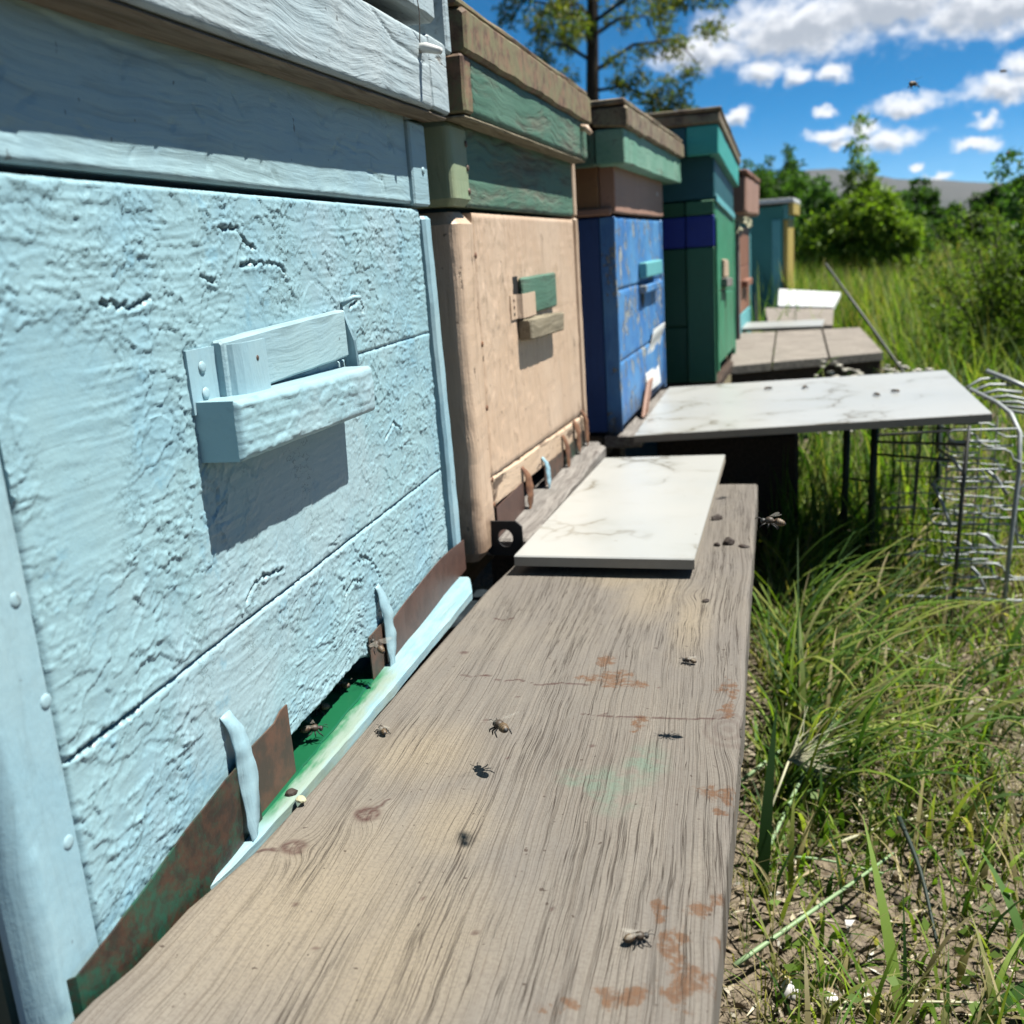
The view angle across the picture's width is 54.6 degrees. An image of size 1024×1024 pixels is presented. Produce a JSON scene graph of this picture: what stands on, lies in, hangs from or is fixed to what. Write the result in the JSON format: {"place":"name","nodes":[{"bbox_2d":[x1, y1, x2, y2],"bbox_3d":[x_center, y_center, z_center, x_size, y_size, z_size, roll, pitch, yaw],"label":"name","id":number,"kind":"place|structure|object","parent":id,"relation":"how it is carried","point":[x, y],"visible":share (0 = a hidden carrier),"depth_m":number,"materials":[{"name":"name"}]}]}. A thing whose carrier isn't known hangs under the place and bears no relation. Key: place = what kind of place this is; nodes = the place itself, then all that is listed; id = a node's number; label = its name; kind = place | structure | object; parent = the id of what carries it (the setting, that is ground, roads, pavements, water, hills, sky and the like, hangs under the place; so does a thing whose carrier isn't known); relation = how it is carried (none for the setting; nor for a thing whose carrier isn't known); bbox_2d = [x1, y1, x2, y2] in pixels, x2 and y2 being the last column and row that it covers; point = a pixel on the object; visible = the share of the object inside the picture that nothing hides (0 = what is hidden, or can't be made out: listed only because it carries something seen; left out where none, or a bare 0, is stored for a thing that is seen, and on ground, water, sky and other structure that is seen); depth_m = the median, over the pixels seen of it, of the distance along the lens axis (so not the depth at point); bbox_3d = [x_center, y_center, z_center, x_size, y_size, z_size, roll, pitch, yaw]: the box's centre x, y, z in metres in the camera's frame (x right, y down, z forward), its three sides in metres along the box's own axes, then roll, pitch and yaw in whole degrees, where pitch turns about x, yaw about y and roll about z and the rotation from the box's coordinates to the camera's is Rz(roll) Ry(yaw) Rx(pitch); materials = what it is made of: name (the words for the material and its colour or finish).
{"place":"outdoors","nodes":[
{"label":"outdoors","id":0,"kind":"place"},
{"bbox_2d":[368,254,1023,1023],"bbox_3d":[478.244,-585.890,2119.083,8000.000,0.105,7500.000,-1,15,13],"label":"ground","id":1,"kind":"structure","parent":0,"point":[482,580],"depth_m":0.86,"materials":[{"name":"soil"}]},
{"bbox_2d":[403,555,514,685],"bbox_3d":[-0.204,0.154,1.310,0.401,0.330,0.520,0,15,15],"label":"hive stand","id":2,"kind":"object","parent":1,"relation":"on","point":[502,566],"visible":0.02,"depth_m":1.18,"materials":[{"name":"brown wood"}]},
{"bbox_2d":[448,589,487,629],"bbox_3d":[-0.254,0.102,0.991,0.546,0.035,0.096,-1,15,13],"label":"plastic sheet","id":3,"kind":"object","parent":2,"relation":"on","point":[477,595],"visible":0.01,"depth_m":0.93,"materials":[{"name":"grey plastic"}]},
{"bbox_2d":[407,0,605,562],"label":"beehive","id":4,"kind":"object","parent":2,"relation":"on","point":[506,145],"visible":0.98,"depth_m":1.00,"materials":[{"name":"beige paint"}]},
{"bbox_2d":[491,0,737,113],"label":"tree","id":5,"kind":"object","parent":1,"relation":"on","point":[588,24],"visible":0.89,"depth_m":12.77,"materials":[{"name":"green plant"}]},
{"bbox_2d":[605,448,624,457],"bbox_3d":[-0.006,-0.010,1.902,0.401,0.322,0.490,0,15,17],"label":"hive stand","id":6,"kind":"object","parent":1,"relation":"on","point":[614,452],"visible":0.02,"depth_m":1.96,"materials":[{"name":"brown wood"}]},
{"bbox_2d":[551,97,683,448],"bbox_3d":[-0.013,-0.413,1.809,0.584,0.505,0.664,0,15,17],"label":"beehive","id":7,"kind":"object","parent":6,"relation":"on","point":[627,169],"visible":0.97,"depth_m":1.54,"materials":[{"name":"blue paint"}]},
{"bbox_2d":[657,433,798,559],"bbox_3d":[0.399,-0.037,1.833,0.245,0.238,0.124,-1,15,13],"label":"sleeper","id":8,"kind":"object","parent":1,"relation":"on","point":[749,459],"visible":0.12,"depth_m":1.75,"materials":[{"name":"brown wood"}]},
{"bbox_2d":[735,197,799,321],"bbox_3d":[1.204,-1.312,5.226,0.573,0.599,0.570,1,15,19],"label":"beehive","id":9,"kind":"object","parent":1,"relation":"on","point":[772,231],"visible":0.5,"depth_m":4.94,"materials":[{"name":"teal paint"}]},
{"bbox_2d":[758,700,777,897],"bbox_3d":[0.222,0.247,0.854,0.011,0.160,0.056,4,17,28],"label":"grass blade","id":10,"kind":"object","parent":1,"relation":"on","point":[764,845],"visible":0.94,"depth_m":0.85,"materials":[{"name":"green plant"}]},
{"bbox_2d":[739,154,808,253],"bbox_3d":[2.470,-2.925,10.328,1.503,1.479,0.883,-1,15,13],"label":"willow bush","id":11,"kind":"object","parent":1,"relation":"on","point":[767,189],"visible":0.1,"depth_m":10.07,"materials":[{"name":"green plant"}]},
{"bbox_2d":[781,979,797,1000],"bbox_3d":[0.208,0.355,0.740,0.013,0.010,0.016,-1,15,13],"label":"petal","id":12,"kind":"object","parent":1,"relation":"on","point":[787,990],"visible":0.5,"depth_m":0.74,"materials":[{"name":"white plant"}]},
{"bbox_2d":[768,143,829,283],"bbox_3d":[3.019,-3.124,10.645,1.170,1.624,0.840,-1,15,13],"label":"willow bush","id":13,"kind":"object","parent":1,"relation":"on","point":[791,162],"visible":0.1,"depth_m":10.44,"materials":[{"name":"green plant"}]},
{"bbox_2d":[741,724,862,782],"bbox_3d":[0.312,0.246,1.056,0.196,0.022,0.008,-13,17,-32],"label":"straw","id":14,"kind":"object","parent":1,"relation":"on","point":[751,773],"visible":0.3,"depth_m":1.01,"materials":[{"name":"plant"}]},
{"bbox_2d":[730,327,882,429],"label":"landing platform","id":15,"kind":"structure","parent":1,"relation":"on","point":[800,354],"depth_m":2.74,"materials":[{"name":"grey wood"}]},
{"bbox_2d":[733,169,759,338],"bbox_3d":[0.497,-0.801,3.223,0.582,0.517,0.600,1,15,17],"label":"beehive","id":16,"kind":"object","parent":15,"relation":"on","point":[745,198],"visible":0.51,"depth_m":3.00,"materials":[{"name":"red paint"}]},
{"bbox_2d":[742,319,824,331],"bbox_3d":[0.860,-0.596,3.167,0.283,0.014,0.220,-1,15,13],"label":"tile strip","id":17,"kind":"object","parent":15,"relation":"on","point":[783,325],"visible":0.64,"depth_m":3.10,"materials":[{"name":"stone"}]},
{"bbox_2d":[771,701,843,844],"bbox_3d":[0.296,0.257,0.986,0.005,0.034,0.266,5,17,32],"label":"straw","id":18,"kind":"object","parent":1,"relation":"on","point":[797,786],"visible":0.45,"depth_m":0.93,"materials":[{"name":"plant"}]},
{"bbox_2d":[732,852,893,967],"bbox_3d":[0.255,0.319,0.810,0.215,0.016,0.013,-15,18,-35],"label":"straw","id":19,"kind":"object","parent":1,"relation":"on","point":[761,946],"visible":0.88,"depth_m":0.78,"materials":[{"name":"plant"}]},
{"bbox_2d":[773,707,864,805],"bbox_3d":[0.294,0.249,0.938,0.078,0.116,0.129,8,19,38],"label":"seed head","id":20,"kind":"object","parent":1,"relation":"on","point":[796,758],"visible":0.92,"depth_m":0.95},
{"bbox_2d":[794,175,862,284],"bbox_3d":[2.820,-2.404,8.842,0.893,1.175,0.789,-6,15,-7],"label":"dark bush","id":21,"kind":"object","parent":1,"relation":"on","point":[819,200],"visible":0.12,"depth_m":8.75,"materials":[{"name":"green plant"}]},
{"bbox_2d":[780,854,882,873],"bbox_3d":[0.279,0.307,0.868,0.086,0.006,0.005,1,15,19],"label":"straw","id":22,"kind":"object","parent":1,"relation":"on","point":[820,859],"visible":0.77,"depth_m":0.87,"materials":[{"name":"plant"}]},
{"bbox_2d":[825,991,837,1004],"bbox_3d":[0.235,0.358,0.732,0.010,0.008,0.012,-1,15,13],"label":"petal","id":23,"kind":"object","parent":1,"relation":"on","point":[835,997],"visible":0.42,"depth_m":0.73,"materials":[{"name":"white plant"}]},
{"bbox_2d":[845,920,855,931],"bbox_3d":[0.276,0.336,0.808,0.008,0.007,0.011,-1,15,13],"label":"petal","id":24,"kind":"object","parent":1,"relation":"on","point":[849,922],"visible":1,"depth_m":0.81,"materials":[{"name":"white plant"}]},
{"bbox_2d":[794,108,927,293],"bbox_3d":[2.736,-2.339,7.808,1.033,1.579,0.561,-1,15,13],"label":"bright bush","id":25,"kind":"object","parent":1,"relation":"on","point":[866,221],"visible":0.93,"depth_m":7.73,"materials":[{"name":"green plant"}]},
{"bbox_2d":[803,368,936,489],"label":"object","id":26,"kind":"object","parent":1,"relation":"on","point":[899,437],"visible":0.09,"depth_m":2.21,"materials":[{"name":"green plant"}]},
{"bbox_2d":[814,360,932,433],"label":"white flowers","id":27,"kind":"object","parent":26,"relation":"attached to","point":[858,372],"visible":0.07,"depth_m":2.40,"materials":[{"name":"white plant"}]},
{"bbox_2d":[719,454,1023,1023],"bbox_3d":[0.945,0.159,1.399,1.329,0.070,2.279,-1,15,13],"label":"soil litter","id":28,"kind":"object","parent":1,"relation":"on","point":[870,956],"visible":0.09,"depth_m":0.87,"materials":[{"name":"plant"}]},
{"bbox_2d":[727,424,1023,596],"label":"grass","id":29,"kind":"structure","parent":1,"relation":"on","point":[820,471],"depth_m":1.72,"materials":[{"name":"green plant"}]},
{"bbox_2d":[728,472,1023,1023],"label":"pebbles","id":30,"kind":"object","parent":1,"relation":"on","point":[861,945],"visible":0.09,"depth_m":0.82,"materials":[{"name":"grey stone"}]},
{"bbox_2d":[766,476,1023,1023],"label":"ground weeds","id":31,"kind":"object","parent":1,"relation":"on","point":[894,980],"visible":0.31,"depth_m":0.89,"materials":[{"name":"green plant"}]},
{"bbox_2d":[840,648,954,668],"bbox_3d":[0.482,0.183,1.258,0.146,0.023,0.004,4,17,28],"label":"straw","id":32,"kind":"object","parent":1,"relation":"on","point":[913,654],"visible":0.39,"depth_m":1.24,"materials":[{"name":"plant"}]},
{"bbox_2d":[824,263,981,485],"bbox_3d":[0.904,-0.331,2.311,0.009,0.498,0.433,-14,17,-33],"label":"stick","id":33,"kind":"object","parent":1,"relation":"on","point":[883,344],"visible":0.57,"depth_m":2.35,"materials":[{"name":"metal"}]},
{"bbox_2d":[889,188,937,269],"bbox_3d":[4.866,-3.525,12.666,0.955,1.141,0.985,-15,18,-37],"label":"dark bush","id":34,"kind":"object","parent":1,"relation":"on","point":[908,205],"visible":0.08,"depth_m":12.44,"materials":[{"name":"green plant"}]},
{"bbox_2d":[897,816,938,948],"bbox_3d":[0.333,0.301,0.812,0.006,0.046,0.117,-2,15,6],"label":"straw","id":35,"kind":"object","parent":1,"relation":"on","point":[910,845],"visible":0.93,"depth_m":0.81,"materials":[{"name":"plant"}]},
{"bbox_2d":[823,812,1020,850],"bbox_3d":[0.384,0.292,0.929,0.206,0.009,0.021,-6,15,-9],"label":"straw","id":36,"kind":"object","parent":1,"relation":"on","point":[849,838],"visible":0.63,"depth_m":0.93,"materials":[{"name":"beige plant"}]},
{"bbox_2d":[825,1000,1023,1004],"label":"straw","id":37,"kind":"object","parent":1,"relation":"on","point":[925,1001],"visible":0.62,"depth_m":0.72,"materials":[{"name":"beige plant"}]},
{"bbox_2d":[840,369,1023,635],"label":"wire rack","id":38,"kind":"object","parent":1,"relation":"on","point":[938,443],"visible":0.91,"depth_m":1.43,"materials":[{"name":"grey metal"}]},
{"bbox_2d":[634,370,991,442],"bbox_3d":[0.476,-0.181,1.620,0.507,0.032,0.508,-1,15,13],"label":"marble tile","id":39,"kind":"object","parent":38,"relation":"on","point":[923,398],"visible":1,"depth_m":1.52,"materials":[{"name":"white stone"}]},
{"bbox_2d":[906,176,963,223],"bbox_3d":[7.862,-5.531,18.680,1.293,1.579,0.998,-1,15,13],"label":"round tree","id":40,"kind":"object","parent":1,"relation":"on","point":[932,200],"visible":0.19,"depth_m":18.46,"materials":[{"name":"green plant"}]},
{"bbox_2d":[926,213,968,257],"bbox_3d":[7.699,-4.916,17.765,1.027,0.875,0.622,-1,15,13],"label":"dark shrub","id":41,"kind":"object","parent":1,"relation":"on","point":[937,223],"visible":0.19,"depth_m":17.62,"materials":[{"name":"green plant"}]},
{"bbox_2d":[901,192,1023,387],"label":"feathery shrub","id":42,"kind":"object","parent":1,"relation":"on","point":[1005,259],"visible":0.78,"depth_m":3.40,"materials":[{"name":"green plant"}]},
{"bbox_2d":[945,181,1022,252],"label":"dark shrub","id":43,"kind":"object","parent":1,"relation":"on","point":[991,196],"visible":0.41,"depth_m":16.43,"materials":[{"name":"green plant"}]},
{"bbox_2d":[977,144,1023,317],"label":"dark shrub","id":44,"kind":"object","parent":1,"relation":"on","point":[1013,199],"visible":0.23,"depth_m":3.92,"materials":[{"name":"green plant"}]},
{"bbox_2d":[977,846,1023,952],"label":"grass blade","id":45,"kind":"object","parent":1,"relation":"on","point":[1015,917],"visible":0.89,"depth_m":0.79,"materials":[{"name":"green plant"}]},
{"bbox_2d":[991,175,1022,195],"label":"dark shrub","id":46,"kind":"object","parent":1,"relation":"on","point":[1015,181],"visible":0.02,"depth_m":17.01,"materials":[{"name":"green plant"}]},
{"bbox_2d":[996,182,1023,242],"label":"dark shrub","id":47,"kind":"object","parent":1,"relation":"on","point":[1009,212],"visible":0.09,"depth_m":16.21,"materials":[{"name":"green plant"}]},
{"bbox_3d":[-0.357,0.319,0.721,0.401,0.329,0.540,-1,15,13],"label":"hive stand","id":48,"kind":"object","parent":1,"relation":"on","visible":0},
{"bbox_2d":[0,0,472,1023],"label":"beehive","id":49,"kind":"object","parent":48,"relation":"on","point":[230,542],"visible":1,"depth_m":0.45,"materials":[{"name":"blue paint"}]},
{"bbox_2d":[285,788,297,796],"bbox_3d":[-0.117,0.148,0.527,0.006,0.003,0.007,0,15,16],"label":"crumb","id":50,"kind":"object","parent":49,"relation":"on","point":[289,792],"visible":1,"depth_m":0.53,"materials":[{"name":"brown"}]},
{"bbox_2d":[299,724,327,737],"bbox_3d":[-0.116,0.126,0.578,0.016,0.010,0.016,2,16,20],"label":"bee","id":51,"kind":"object","parent":49,"relation":"on","point":[314,728],"visible":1,"depth_m":0.58,"materials":[{"name":"black metal"}]},
{"bbox_2d":[309,703,329,716],"bbox_3d":[-0.121,0.121,0.615,0.017,0.006,0.011,-7,15,-12],"label":"bee","id":52,"kind":"object","parent":49,"relation":"on","point":[324,706],"visible":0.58,"depth_m":0.61,"materials":[{"name":"black metal"}]},
{"bbox_2d":[334,680,349,691],"bbox_3d":[-0.112,0.112,0.647,0.017,0.006,0.011,3,16,26],"label":"bee","id":53,"kind":"object","parent":49,"relation":"on","point":[344,684],"visible":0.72,"depth_m":0.64,"materials":[{"name":"beige"}]},
{"bbox_2d":[366,636,384,653],"bbox_3d":[-0.089,0.087,0.647,0.014,0.010,0.019,6,18,34],"label":"bee","id":54,"kind":"object","parent":49,"relation":"on","point":[380,648],"visible":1,"depth_m":0.65,"materials":[{"name":"black metal"}]},
{"bbox_3d":[0.258,-0.179,2.504,0.401,0.309,0.480,1,15,17],"label":"hive stand","id":55,"kind":"object","parent":1,"relation":"on","visible":0},
{"bbox_2d":[647,106,740,389],"bbox_3d":[0.263,-0.615,2.479,0.572,0.572,0.810,0,13,16],"label":"beehive","id":56,"kind":"object","parent":55,"relation":"on","point":[697,218],"visible":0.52,"depth_m":2.13,"materials":[{"name":"green paint"}]},
{"bbox_3d":[0.027,0.307,0.706,0.235,0.307,1.080,-1,15,13],"label":"trestle","id":57,"kind":"object","parent":1,"relation":"on","visible":0},
{"bbox_2d":[71,484,757,1023],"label":"plank","id":58,"kind":"object","parent":57,"relation":"on","point":[439,854],"visible":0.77,"depth_m":0.48,"materials":[{"name":"brown wood"}]},
{"bbox_2d":[295,795,305,802],"bbox_3d":[-0.111,0.151,0.521,0.007,0.002,0.006,5,17,31],"label":"crumb","id":59,"kind":"object","parent":58,"relation":"on","point":[300,799],"visible":1,"depth_m":0.52,"materials":[{"name":"wax"}]},
{"bbox_2d":[374,723,390,736],"bbox_3d":[-0.079,0.132,0.602,0.009,0.005,0.013,-10,16,-22],"label":"bee","id":60,"kind":"object","parent":58,"relation":"on","point":[383,730],"visible":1,"depth_m":0.60,"materials":[{"name":"black metal"}]},
{"bbox_2d":[489,718,511,737],"bbox_3d":[-0.008,0.117,0.545,0.018,0.012,0.018,4,17,29],"label":"bee","id":61,"kind":"object","parent":58,"relation":"on","point":[501,726],"visible":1,"depth_m":0.54,"materials":[{"name":"beige"}]},
{"bbox_2d":[514,455,724,568],"bbox_3d":[0.140,-0.012,1.089,0.162,0.012,0.446,0,15,16],"label":"marble tile","id":62,"kind":"object","parent":58,"relation":"on","point":[653,512],"visible":1,"depth_m":1.00,"materials":[{"name":"white stone"}]},
{"bbox_2d":[623,930,654,949],"bbox_3d":[0.051,0.173,0.403,0.013,0.005,0.009,-6,15,-9],"label":"bee","id":63,"kind":"object","parent":58,"relation":"on","point":[631,937],"visible":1,"depth_m":0.40,"materials":[{"name":"black metal"}]},
{"bbox_2d":[679,657,696,665],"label":"bee","id":64,"kind":"object","parent":58,"relation":"on","point":[688,659],"visible":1,"depth_m":0.68,"materials":[{"name":"black metal"}]},
{"bbox_2d":[711,514,721,520],"bbox_3d":[0.218,0.005,1.054,0.015,0.006,0.009,-12,17,-29],"label":"crumb","id":65,"kind":"object","parent":58,"relation":"on","point":[716,517],"visible":1,"depth_m":1.05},
{"bbox_2d":[723,537,734,544],"bbox_3d":[0.210,0.027,0.961,0.012,0.008,0.012,-2,15,6],"label":"crumb","id":66,"kind":"object","parent":58,"relation":"on","point":[728,541],"visible":1,"depth_m":0.96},
{"bbox_2d":[738,544,749,547],"bbox_3d":[0.221,0.032,0.948,0.007,0.003,0.010,-10,16,-23],"label":"crumb","id":67,"kind":"object","parent":58,"relation":"on","point":[743,546],"visible":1,"depth_m":0.94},
{"bbox_2d":[462,0,1023,182],"label":"sky","id":68,"kind":"structure","parent":0,"point":[791,72],"materials":[{"name":"blue"}]},
{"bbox_2d":[755,517,785,529],"bbox_3d":[0.143,0.005,0.544,0.016,0.012,0.015,-8,15,-15],"label":"bee","id":69,"kind":"object","parent":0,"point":[776,521],"visible":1,"depth_m":0.54,"materials":[{"name":"black metal"}]},
{"bbox_2d":[747,253,859,368],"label":"grass","id":70,"kind":"structure","parent":0,"point":[798,284],"depth_m":4.87,"materials":[{"name":"green plant"}]},
{"bbox_2d":[722,473,1023,1023],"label":"grass","id":71,"kind":"structure","parent":0,"point":[876,823],"depth_m":0.92,"materials":[{"name":"green plant"}]},
{"bbox_2d":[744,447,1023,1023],"bbox_3d":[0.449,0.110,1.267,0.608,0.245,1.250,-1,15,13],"label":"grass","id":72,"kind":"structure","parent":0,"point":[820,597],"depth_m":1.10,"materials":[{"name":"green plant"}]},
{"bbox_2d":[776,169,1001,210],"bbox_3d":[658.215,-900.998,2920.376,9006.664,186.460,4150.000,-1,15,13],"label":"hills","id":73,"kind":"structure","parent":0,"point":[956,191],"depth_m":2546.59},
{"bbox_2d":[794,237,1012,286],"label":"meadow grass","id":74,"kind":"structure","parent":0,"point":[950,254],"depth_m":13.80,"materials":[{"name":"green plant"}]},
{"bbox_2d":[794,249,1015,395],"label":"meadow grass","id":75,"kind":"structure","parent":0,"point":[885,294],"depth_m":5.22,"materials":[{"name":"green plant"}]},
{"bbox_2d":[907,81,919,88],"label":"bee","id":76,"kind":"object","parent":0,"point":[912,83],"visible":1,"depth_m":1.03,"materials":[{"name":"black metal"}]},
{"bbox_2d":[805,289,1023,581],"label":"grass","id":77,"kind":"structure","parent":0,"point":[959,371],"depth_m":2.75,"materials":[{"name":"green plant"}]},
{"bbox_3d":[1.187,-0.649,4.065,0.184,0.245,0.183,-1,15,13],"label":"support block","id":78,"kind":"object","parent":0,"visible":0},
{"bbox_2d":[765,308,833,330],"bbox_3d":[1.180,-0.785,4.029,0.285,0.070,0.500,-1,15,13],"label":"grey board","id":79,"kind":"object","parent":78,"relation":"on","point":[826,314],"visible":0.64,"depth_m":4.05,"materials":[{"name":"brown wood"}]},
{"bbox_2d":[778,289,840,308],"bbox_3d":[1.373,-0.978,4.553,0.289,0.076,0.644,0,15,16],"label":"white board","id":80,"kind":"object","parent":79,"relation":"on","point":[823,298],"visible":0.86,"depth_m":4.52,"materials":[{"name":"paint"}]}
]}

